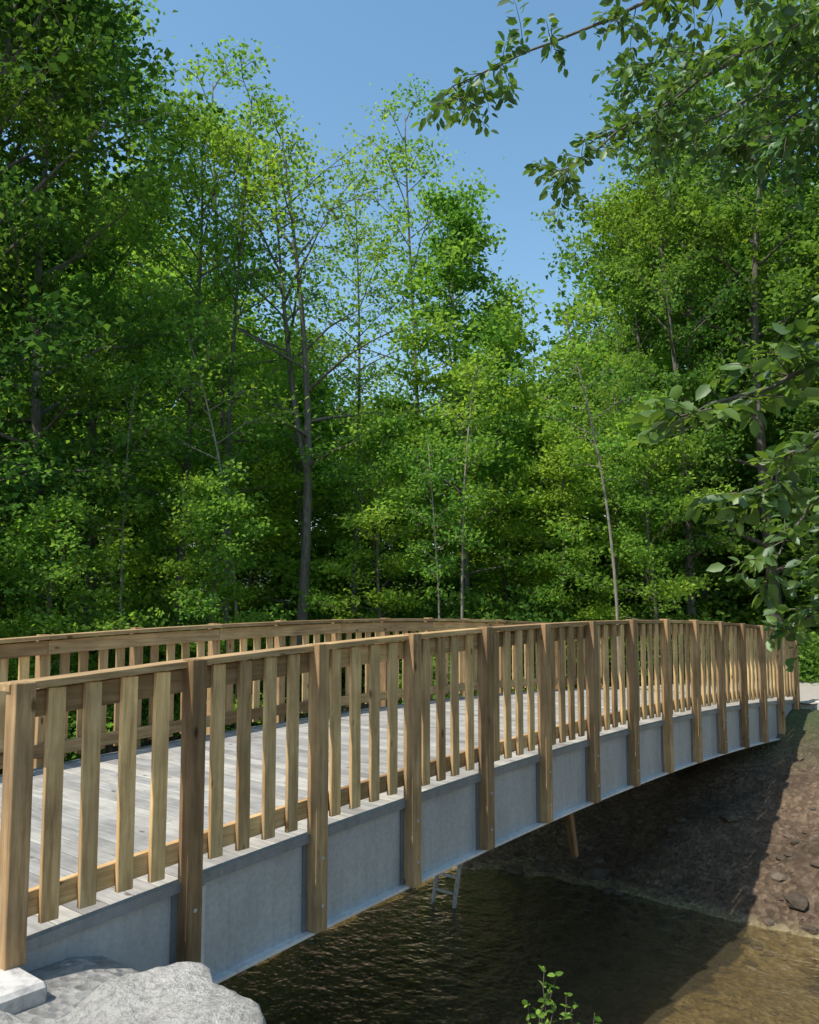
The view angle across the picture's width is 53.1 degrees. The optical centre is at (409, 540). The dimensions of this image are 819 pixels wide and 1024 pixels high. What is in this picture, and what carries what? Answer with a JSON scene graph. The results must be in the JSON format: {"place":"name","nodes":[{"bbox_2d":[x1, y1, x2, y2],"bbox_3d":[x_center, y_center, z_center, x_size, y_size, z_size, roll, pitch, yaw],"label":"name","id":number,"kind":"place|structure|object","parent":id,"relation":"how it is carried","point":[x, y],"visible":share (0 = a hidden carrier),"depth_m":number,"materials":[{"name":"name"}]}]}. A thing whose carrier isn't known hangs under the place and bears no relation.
{"place":"outdoors","nodes":[
{"label":"outdoors","id":0,"kind":"place"},
{"bbox_2d":[0,554,818,1023],"bbox_3d":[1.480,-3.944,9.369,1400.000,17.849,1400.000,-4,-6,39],"label":"ground","id":1,"kind":"structure","parent":0,"point":[766,782],"depth_m":10.06,"materials":[{"name":"soil"}]},
{"bbox_2d":[0,1010,31,1023],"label":"limestone boulder","id":2,"kind":"object","parent":1,"relation":"on","point":[7,1018],"visible":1,"depth_m":3.17,"materials":[{"name":"grey stone"}]},
{"bbox_2d":[0,433,74,712],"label":"maple tree","id":3,"kind":"object","parent":1,"relation":"on","point":[8,473],"visible":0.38,"depth_m":13.69,"materials":[{"name":"green plant"}]},
{"bbox_2d":[0,490,169,761],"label":"maple tree","id":4,"kind":"object","parent":1,"relation":"on","point":[48,536],"visible":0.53,"depth_m":14.32,"materials":[{"name":"green plant"}]},
{"bbox_2d":[0,0,232,668],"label":"oak tree","id":5,"kind":"object","parent":1,"relation":"on","point":[91,292],"visible":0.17,"depth_m":21.95,"materials":[{"name":"green plant"}]},
{"bbox_2d":[0,0,237,677],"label":"oak tree","id":6,"kind":"object","parent":1,"relation":"on","point":[98,255],"visible":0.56,"depth_m":17.05,"materials":[{"name":"green plant"}]},
{"bbox_2d":[0,0,241,572],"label":"oak tree","id":7,"kind":"object","parent":1,"relation":"on","point":[24,418],"visible":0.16,"depth_m":18.79,"materials":[{"name":"green plant"}]},
{"bbox_2d":[0,0,243,627],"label":"oak tree","id":8,"kind":"object","parent":1,"relation":"on","point":[52,66],"visible":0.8,"depth_m":15.80,"materials":[{"name":"green plant"}]},
{"bbox_2d":[59,359,192,629],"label":"birch sapling","id":9,"kind":"object","parent":1,"relation":"on","point":[125,471],"visible":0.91,"depth_m":16.80,"materials":[{"name":"green plant"}]},
{"bbox_2d":[46,962,265,1023],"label":"limestone boulder","id":10,"kind":"object","parent":1,"relation":"on","point":[184,993],"visible":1,"depth_m":3.22,"materials":[{"name":"grey stone"}]},
{"bbox_2d":[65,55,300,654],"bbox_3d":[-5.537,-3.725,20.625,5.609,15.266,5.939,1,-5,-16],"label":"oak tree","id":11,"kind":"object","parent":1,"relation":"on","point":[188,127],"visible":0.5,"depth_m":20.12,"materials":[{"name":"green plant"}]},
{"bbox_2d":[84,36,339,621],"bbox_3d":[-5.756,-5.648,23.841,7.147,19.871,7.742,2,-5,-21],"label":"ash tree","id":12,"kind":"object","parent":1,"relation":"on","point":[198,72],"visible":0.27,"depth_m":24.53,"materials":[{"name":"green plant"}]},
{"bbox_2d":[141,470,300,738],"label":"maple tree","id":13,"kind":"object","parent":1,"relation":"on","point":[217,507],"visible":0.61,"depth_m":15.79,"materials":[{"name":"green plant"}]},
{"bbox_2d":[135,301,329,729],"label":"birch sapling","id":14,"kind":"object","parent":1,"relation":"on","point":[200,362],"visible":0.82,"depth_m":17.02,"materials":[{"name":"green plant"}]},
{"bbox_2d":[111,36,399,653],"bbox_3d":[-4.253,-4.138,20.045,5.758,16.007,6.236,4,-6,-38],"label":"ash tree","id":15,"kind":"object","parent":1,"relation":"on","point":[241,274],"visible":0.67,"depth_m":19.51,"materials":[{"name":"green plant"}]},
{"bbox_2d":[115,93,460,695],"bbox_3d":[-2.969,-3.346,18.915,7.805,14.446,7.094,0,-5,-2],"label":"ash tree","id":16,"kind":"object","parent":1,"relation":"on","point":[300,434],"visible":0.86,"depth_m":18.91,"materials":[{"name":"green plant"}]},
{"bbox_2d":[266,149,457,617],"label":"ash tree","id":17,"kind":"object","parent":1,"relation":"on","point":[355,245],"visible":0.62,"depth_m":23.30,"materials":[{"name":"green plant"}]},
{"bbox_2d":[285,407,443,688],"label":"maple tree","id":18,"kind":"object","parent":1,"relation":"on","point":[387,458],"visible":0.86,"depth_m":18.51,"materials":[{"name":"green plant"}]},
{"bbox_2d":[307,73,507,609],"bbox_3d":[-0.107,-5.874,27.012,6.858,20.975,7.429,0,-5,1],"label":"ash tree","id":19,"kind":"object","parent":1,"relation":"on","point":[401,164],"visible":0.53,"depth_m":27.55,"materials":[{"name":"green plant"}]},
{"bbox_2d":[0,618,818,1014],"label":"wooden footbridge","id":20,"kind":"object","parent":1,"relation":"on","point":[214,846],"visible":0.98,"depth_m":6.02,"materials":[{"name":"brown wood"}]},
{"bbox_2d":[0,130,818,629],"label":"trees","id":21,"kind":"object","parent":1,"relation":"on","point":[286,518],"visible":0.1,"depth_m":26.65,"materials":[{"name":"green plant"}]},
{"bbox_2d":[0,571,818,773],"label":"undergrowth","id":22,"kind":"object","parent":1,"relation":"on","point":[809,665],"visible":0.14,"depth_m":19.93,"materials":[{"name":"green plant"}]},
{"bbox_2d":[0,163,818,620],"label":"distant trees leaves","id":23,"kind":"object","parent":1,"relation":"on","point":[744,247],"visible":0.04,"depth_m":30.62,"materials":[{"name":"green plant"}]},
{"bbox_2d":[2,151,817,622],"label":"distant trees bark","id":24,"kind":"object","parent":1,"relation":"on","point":[250,583],"visible":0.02,"depth_m":28.14,"materials":[{"name":"plant"}]},
{"bbox_2d":[377,431,501,621],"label":"birch sapling","id":25,"kind":"object","parent":1,"relation":"on","point":[417,492],"visible":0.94,"depth_m":16.54,"materials":[{"name":"green plant"}]},
{"bbox_2d":[430,863,461,913],"bbox_3d":[0.571,3.948,10.904,0.380,2.096,0.559,-4,-6,39],"label":"ladder","id":26,"kind":"object","parent":1,"relation":"on","point":[454,893],"visible":0.27,"depth_m":10.69,"materials":[{"name":"metal"}]},
{"bbox_2d":[344,175,586,603],"bbox_3d":[1.253,-2.889,21.528,5.931,13.839,6.148,3,-6,-31],"label":"maple tree","id":27,"kind":"object","parent":1,"relation":"on","point":[453,249],"visible":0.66,"depth_m":21.37,"materials":[{"name":"green plant"}]},
{"bbox_2d":[408,345,525,695],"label":"birch sapling","id":28,"kind":"object","parent":1,"relation":"on","point":[470,399],"visible":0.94,"depth_m":16.81,"materials":[{"name":"green plant"}]},
{"bbox_2d":[418,290,573,619],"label":"maple tree","id":29,"kind":"object","parent":1,"relation":"on","point":[512,389],"visible":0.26,"depth_m":24.85,"materials":[{"name":"green plant"}]},
{"bbox_2d":[243,757,818,1023],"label":"river stones","id":30,"kind":"object","parent":1,"relation":"on","point":[796,901],"visible":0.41,"depth_m":10.67,"materials":[{"name":"brown stone"}]},
{"bbox_2d":[522,965,601,1023],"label":"river plant","id":31,"kind":"object","parent":1,"relation":"on","point":[540,1014],"visible":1,"depth_m":4.92,"materials":[{"name":"green plant"}]},
{"bbox_2d":[494,415,642,664],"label":"maple tree","id":32,"kind":"object","parent":1,"relation":"on","point":[560,598],"visible":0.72,"depth_m":19.89,"materials":[{"name":"green plant"}]},
{"bbox_2d":[508,289,687,686],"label":"birch sapling","id":33,"kind":"object","parent":1,"relation":"on","point":[579,344],"visible":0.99,"depth_m":17.20,"materials":[{"name":"green plant"}]},
{"bbox_2d":[410,0,818,671],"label":"hazel tree","id":34,"kind":"object","parent":1,"relation":"on","point":[796,32],"visible":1,"depth_m":6.11,"materials":[{"name":"green plant"}]},
{"bbox_2d":[585,302,657,608],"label":"ash tree","id":35,"kind":"object","parent":1,"relation":"on","point":[613,410],"visible":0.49,"depth_m":20.83,"materials":[{"name":"green plant"}]},
{"bbox_2d":[530,164,741,613],"bbox_3d":[6.981,-3.433,24.176,5.939,15.266,5.609,-4,-6,37],"label":"oak tree","id":36,"kind":"object","parent":1,"relation":"on","point":[666,356],"visible":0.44,"depth_m":24.00,"materials":[{"name":"green plant"}]},
{"bbox_2d":[556,389,738,676],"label":"maple tree","id":37,"kind":"object","parent":1,"relation":"on","point":[678,587],"visible":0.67,"depth_m":19.32,"materials":[{"name":"green plant"}]},
{"bbox_2d":[561,149,795,619],"bbox_3d":[7.073,-3.568,21.805,6.735,15.094,6.382,0,-5,-5],"label":"oak tree","id":38,"kind":"object","parent":1,"relation":"on","point":[718,541],"visible":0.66,"depth_m":21.53,"materials":[{"name":"green plant"}]},
{"bbox_2d":[542,0,818,627],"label":"oak tree","id":39,"kind":"object","parent":1,"relation":"on","point":[756,334],"visible":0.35,"depth_m":22.61,"materials":[{"name":"green plant"}]},
{"bbox_2d":[559,38,818,618],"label":"oak tree","id":40,"kind":"object","parent":1,"relation":"on","point":[677,108],"visible":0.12,"depth_m":25.93,"materials":[{"name":"green plant"}]},
{"bbox_2d":[675,20,818,584],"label":"oak tree","id":41,"kind":"object","parent":1,"relation":"on","point":[809,259],"visible":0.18,"depth_m":22.53,"materials":[{"name":"green plant"}]},
{"bbox_2d":[708,0,818,523],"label":"oak tree","id":42,"kind":"object","parent":1,"relation":"on","point":[811,212],"visible":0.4,"depth_m":20.48,"materials":[{"name":"green plant"}]},
{"bbox_2d":[1,0,818,553],"label":"sky","id":43,"kind":"structure","parent":0,"point":[328,54],"materials":[{"name":"blue"}]},
{"bbox_2d":[232,869,818,1023],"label":"river water","id":44,"kind":"structure","parent":0,"point":[567,938],"depth_m":9.67,"materials":[{"name":"brown liquid"}]},
{"bbox_2d":[640,679,818,703],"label":"gravel path","id":45,"kind":"structure","parent":0,"point":[809,693],"depth_m":16.92,"materials":[{"name":"grey gravel"}]}
]}

